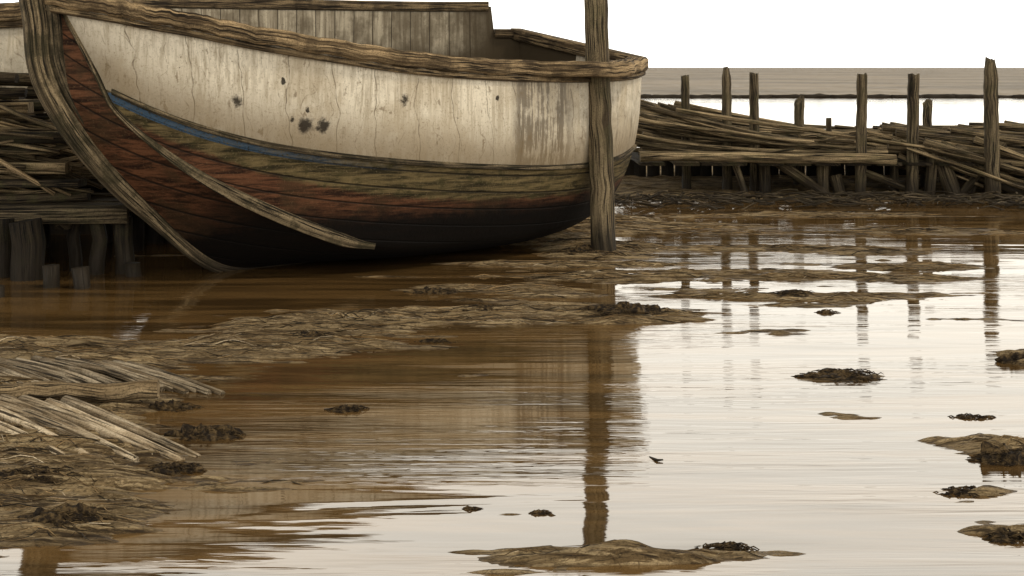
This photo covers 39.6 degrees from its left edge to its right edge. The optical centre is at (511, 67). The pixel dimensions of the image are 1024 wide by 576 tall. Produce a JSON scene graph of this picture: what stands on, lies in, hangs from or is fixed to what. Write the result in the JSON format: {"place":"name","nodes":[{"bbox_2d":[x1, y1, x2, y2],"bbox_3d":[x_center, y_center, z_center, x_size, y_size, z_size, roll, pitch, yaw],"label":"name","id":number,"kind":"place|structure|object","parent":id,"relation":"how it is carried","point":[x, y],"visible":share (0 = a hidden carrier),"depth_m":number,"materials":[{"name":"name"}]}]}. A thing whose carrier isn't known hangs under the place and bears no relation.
{"place":"outdoors","nodes":[
{"label":"outdoors","id":0,"kind":"place"},
{"bbox_2d":[0,98,1023,575],"bbox_3d":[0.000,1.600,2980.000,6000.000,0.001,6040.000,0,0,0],"label":"water","id":1,"kind":"structure","parent":0,"point":[572,428],"depth_m":6.57,"materials":[{"name":"brown liquid"}]},
{"bbox_2d":[143,461,206,476],"bbox_3d":[-1.332,1.590,5.658,0.356,0.053,0.202,0,0,0],"label":"seaweed clump","id":2,"kind":"object","parent":1,"relation":"on","point":[175,468],"visible":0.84,"depth_m":5.62,"materials":[{"name":"brown plant"}]},
{"bbox_2d":[164,423,245,441],"bbox_3d":[-1.332,1.579,6.166,0.388,0.075,0.225,0,0,0],"label":"seaweed clump","id":3,"kind":"object","parent":1,"relation":"on","point":[188,432],"visible":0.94,"depth_m":6.15,"materials":[{"name":"brown plant"}]},
{"bbox_2d":[324,404,370,412],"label":"seaweed clump","id":4,"kind":"object","parent":1,"relation":"on","point":[346,408],"visible":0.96,"depth_m":6.62,"materials":[{"name":"brown plant"}]},
{"bbox_2d":[403,286,467,294],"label":"seaweed clump","id":5,"kind":"object","parent":1,"relation":"on","point":[436,290],"visible":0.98,"depth_m":10.09,"materials":[{"name":"brown plant"}]},
{"bbox_2d":[414,338,456,343],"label":"seaweed clump","id":6,"kind":"object","parent":1,"relation":"on","point":[433,340],"visible":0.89,"depth_m":8.28,"materials":[{"name":"brown plant"}]},
{"bbox_2d":[649,456,662,461],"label":"twig","id":7,"kind":"object","parent":1,"relation":"on","point":[655,459],"visible":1,"depth_m":5.77,"materials":[{"name":"brown wood"}]},
{"bbox_2d":[694,541,759,550],"bbox_3d":[0.719,1.599,4.717,0.288,0.036,0.142,0,0,0],"label":"seaweed clump","id":8,"kind":"object","parent":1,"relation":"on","point":[731,545],"visible":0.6,"depth_m":4.72,"materials":[{"name":"black plant"}]},
{"bbox_2d":[814,309,839,313],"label":"seaweed clump","id":9,"kind":"object","parent":1,"relation":"on","point":[827,311],"visible":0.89,"depth_m":9.26,"materials":[{"name":"brown plant"}]},
{"bbox_2d":[641,93,1023,97],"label":"breakwater","id":10,"kind":"object","parent":1,"relation":"on","point":[819,95],"visible":0.21,"depth_m":74.89,"materials":[{"name":"wood"}]},
{"bbox_2d":[933,485,1003,497],"bbox_3d":[1.717,1.597,5.350,0.341,0.038,0.175,0,0,0],"label":"seaweed clump","id":11,"kind":"object","parent":1,"relation":"on","point":[953,490],"visible":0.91,"depth_m":5.33,"materials":[{"name":"brown plant"}]},
{"bbox_2d":[0,165,1023,574],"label":"mud flat","id":12,"kind":"structure","parent":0,"point":[624,551],"depth_m":8.12,"materials":[{"name":"brown soil"}]},
{"bbox_2d":[0,2,45,113],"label":"wooden boat","id":13,"kind":"object","parent":12,"relation":"on","point":[12,56],"visible":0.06,"depth_m":12.74,"materials":[{"name":"paint"}]},
{"bbox_2d":[0,466,79,484],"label":"seaweed clump","id":14,"kind":"object","parent":12,"relation":"on","point":[36,470],"visible":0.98,"depth_m":5.45,"materials":[{"name":"brown plant"}]},
{"bbox_2d":[17,502,118,530],"bbox_3d":[-1.553,1.558,4.949,0.403,0.072,0.231,0,0,0],"label":"seaweed clump","id":15,"kind":"object","parent":12,"relation":"on","point":[79,511],"visible":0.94,"depth_m":4.93,"materials":[{"name":"brown plant"}]},
{"bbox_2d":[0,379,159,401],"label":"driftwood log","id":16,"kind":"object","parent":12,"relation":"on","point":[102,392],"visible":0.87,"depth_m":6.67,"materials":[{"name":"brown wood"}]},
{"bbox_2d":[0,192,168,297],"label":"wooden dock","id":17,"kind":"object","parent":12,"relation":"on","point":[27,230],"visible":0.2,"depth_m":10.89,"materials":[{"name":"brown wood"}]},
{"bbox_2d":[0,72,109,203],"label":"timber pile","id":18,"kind":"object","parent":17,"relation":"on","point":[40,162],"visible":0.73,"depth_m":11.16,"materials":[{"name":"brown wood"}]},
{"bbox_2d":[0,394,200,461],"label":"wattle mat","id":19,"kind":"object","parent":12,"relation":"on","point":[67,414],"visible":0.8,"depth_m":6.16,"materials":[{"name":"brown wood"}]},
{"bbox_2d":[0,355,224,394],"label":"wattle mat","id":20,"kind":"object","parent":12,"relation":"on","point":[80,370],"visible":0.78,"depth_m":7.18,"materials":[{"name":"brown wood"}]},
{"bbox_2d":[148,399,201,411],"bbox_3d":[-1.595,1.586,6.674,0.299,0.061,0.158,0,0,13],"label":"seaweed clump","id":21,"kind":"object","parent":12,"relation":"on","point":[172,405],"visible":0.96,"depth_m":6.65,"materials":[{"name":"brown plant"}]},
{"bbox_2d":[286,330,343,336],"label":"seaweed clump","id":22,"kind":"object","parent":12,"relation":"on","point":[313,333],"visible":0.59,"depth_m":8.33,"materials":[{"name":"brown plant"}]},
{"bbox_2d":[19,0,647,271],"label":"wooden boat","id":23,"kind":"object","parent":12,"relation":"on","point":[220,135],"visible":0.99,"depth_m":10.80,"materials":[{"name":"paint"}]},
{"bbox_2d":[462,505,480,509],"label":"seaweed clump","id":24,"kind":"object","parent":12,"relation":"on","point":[467,507],"visible":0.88,"depth_m":5.15,"materials":[{"name":"brown plant"}]},
{"bbox_2d":[463,304,506,311],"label":"seaweed clump","id":25,"kind":"object","parent":12,"relation":"on","point":[485,307],"visible":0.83,"depth_m":9.33,"materials":[{"name":"brown plant"}]},
{"bbox_2d":[0,211,1023,566],"bbox_3d":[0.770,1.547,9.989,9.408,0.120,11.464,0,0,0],"label":"dried reeds","id":26,"kind":"object","parent":12,"relation":"on","point":[266,333],"visible":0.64,"depth_m":9.12,"materials":[{"name":"plant"}]},
{"bbox_2d":[528,509,555,515],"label":"seaweed clump","id":27,"kind":"object","parent":12,"relation":"on","point":[540,512],"visible":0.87,"depth_m":5.09,"materials":[{"name":"brown plant"}]},
{"bbox_2d":[553,244,603,254],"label":"seaweed clump","id":28,"kind":"object","parent":12,"relation":"on","point":[584,248],"visible":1,"depth_m":12.07,"materials":[{"name":"brown plant"}]},
{"bbox_2d":[584,0,616,251],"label":"mooring post","id":29,"kind":"object","parent":12,"relation":"in","point":[602,190],"visible":0.72,"depth_m":12.09,"materials":[{"name":"brown wood"}]},
{"bbox_2d":[582,301,670,315],"bbox_3d":[0.756,1.549,9.193,0.678,0.084,0.398,0,0,15],"label":"seaweed clump","id":30,"kind":"object","parent":12,"relation":"on","point":[623,308],"visible":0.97,"depth_m":9.13,"materials":[{"name":"brown plant"}]},
{"bbox_2d":[721,67,732,189],"bbox_3d":[2.719,0.992,18.001,0.132,2.021,0.126,0,0,-36],"label":"wooden post","id":31,"kind":"object","parent":12,"relation":"on","point":[727,182],"visible":0.48,"depth_m":17.95,"materials":[{"name":"brown wood"}]},
{"bbox_2d":[770,289,813,296],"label":"seaweed clump","id":32,"kind":"object","parent":12,"relation":"on","point":[791,292],"visible":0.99,"depth_m":9.83,"materials":[{"name":"brown plant"}]},
{"bbox_2d":[793,95,804,184],"bbox_3d":[3.825,1.183,19.000,0.165,1.641,0.142,0,0,0],"label":"wooden post","id":33,"kind":"object","parent":12,"relation":"on","point":[799,105],"visible":0.24,"depth_m":18.95,"materials":[{"name":"brown wood"}]},
{"bbox_2d":[615,188,1023,209],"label":"driftwood twigs","id":34,"kind":"object","parent":12,"relation":"on","point":[738,198],"visible":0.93,"depth_m":16.58,"materials":[{"name":"brown wood"}]},
{"bbox_2d":[624,142,1023,195],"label":"derelict jetty","id":35,"kind":"object","parent":12,"relation":"on","point":[817,165],"visible":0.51,"depth_m":17.42,"materials":[{"name":"brown wood"}]},
{"bbox_2d":[681,75,691,188],"bbox_3d":[2.245,1.049,18.301,0.149,1.908,0.130,0,0,0],"label":"wooden post","id":36,"kind":"object","parent":35,"relation":"attached to","point":[685,104],"visible":0.41,"depth_m":18.25,"materials":[{"name":"brown wood"}]},
{"bbox_2d":[749,72,759,190],"bbox_3d":[3.055,1.031,17.901,0.137,1.938,0.132,0,0,40],"label":"wooden post","id":37,"kind":"object","parent":35,"relation":"attached to","point":[754,184],"visible":0.54,"depth_m":17.85,"materials":[{"name":"brown wood"}]},
{"bbox_2d":[633,99,949,162],"bbox_3d":[4.352,0.794,19.042,6.087,0.779,3.667,0,0,0],"label":"branch pile","id":38,"kind":"object","parent":35,"relation":"on","point":[663,127],"visible":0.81,"depth_m":17.71,"materials":[{"name":"brown wood"}]},
{"bbox_2d":[920,99,931,186],"bbox_3d":[5.471,1.212,18.800,0.180,1.578,0.144,0,0,0],"label":"wooden post","id":39,"kind":"object","parent":35,"relation":"attached to","point":[927,114],"visible":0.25,"depth_m":18.75,"materials":[{"name":"brown wood"}]},
{"bbox_2d":[826,118,831,186],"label":"wooden post","id":40,"kind":"object","parent":12,"relation":"on","point":[828,124],"visible":0.17,"depth_m":18.57,"materials":[{"name":"brown wood"}]},
{"bbox_2d":[792,368,886,381],"bbox_3d":[1.678,1.584,7.360,0.503,0.044,0.319,0,0,0],"label":"seaweed clump","id":41,"kind":"object","parent":12,"relation":"on","point":[847,375],"visible":1,"depth_m":7.32,"materials":[{"name":"brown plant"}]},
{"bbox_2d":[855,73,866,192],"bbox_3d":[4.262,1.035,17.401,0.180,1.938,0.150,0,0,0],"label":"wooden post","id":42,"kind":"object","parent":12,"relation":"on","point":[861,134],"visible":0.7,"depth_m":17.34,"materials":[{"name":"brown wood"}]},
{"bbox_2d":[905,73,919,195],"bbox_3d":[4.893,1.038,17.401,0.184,1.930,0.177,0,0,0],"label":"wooden post","id":43,"kind":"object","parent":12,"relation":"on","point":[911,184],"visible":0.73,"depth_m":17.33,"materials":[{"name":"brown wood"}]},
{"bbox_2d":[880,120,1023,189],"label":"branch pile","id":44,"kind":"object","parent":12,"relation":"on","point":[1011,135],"visible":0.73,"depth_m":17.49,"materials":[{"name":"brown wood"}]},
{"bbox_2d":[947,413,995,419],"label":"seaweed clump","id":45,"kind":"object","parent":12,"relation":"on","point":[965,416],"visible":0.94,"depth_m":6.49,"materials":[{"name":"brown plant"}]},
{"bbox_2d":[983,57,1000,199],"bbox_3d":[5.810,0.936,17.200,0.206,2.133,0.174,0,0,0],"label":"wooden post","id":46,"kind":"object","parent":12,"relation":"on","point":[991,131],"visible":0.75,"depth_m":17.13,"materials":[{"name":"brown wood"}]},
{"bbox_2d":[965,441,1023,465],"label":"seaweed clump","id":47,"kind":"object","parent":12,"relation":"on","point":[1003,454],"visible":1,"depth_m":5.76,"materials":[{"name":"brown plant"}]},
{"bbox_2d":[980,528,1023,543],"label":"seaweed clump","id":48,"kind":"object","parent":12,"relation":"on","point":[1002,535],"visible":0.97,"depth_m":4.81,"materials":[{"name":"brown plant"}]},
{"bbox_2d":[995,352,1023,364],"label":"seaweed clump","id":49,"kind":"object","parent":12,"relation":"on","point":[1010,358],"visible":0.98,"depth_m":7.70,"materials":[{"name":"brown plant"}]},
{"bbox_2d":[0,0,1023,67],"label":"sky","id":50,"kind":"structure","parent":0,"point":[670,33],"materials":[{"name":"white"}]},
{"bbox_2d":[641,68,1023,94],"bbox_3d":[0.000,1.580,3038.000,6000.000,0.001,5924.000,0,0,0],"label":"sea","id":51,"kind":"structure","parent":0,"point":[789,81],"depth_m":168.98,"materials":[{"name":"liquid"}]}
]}

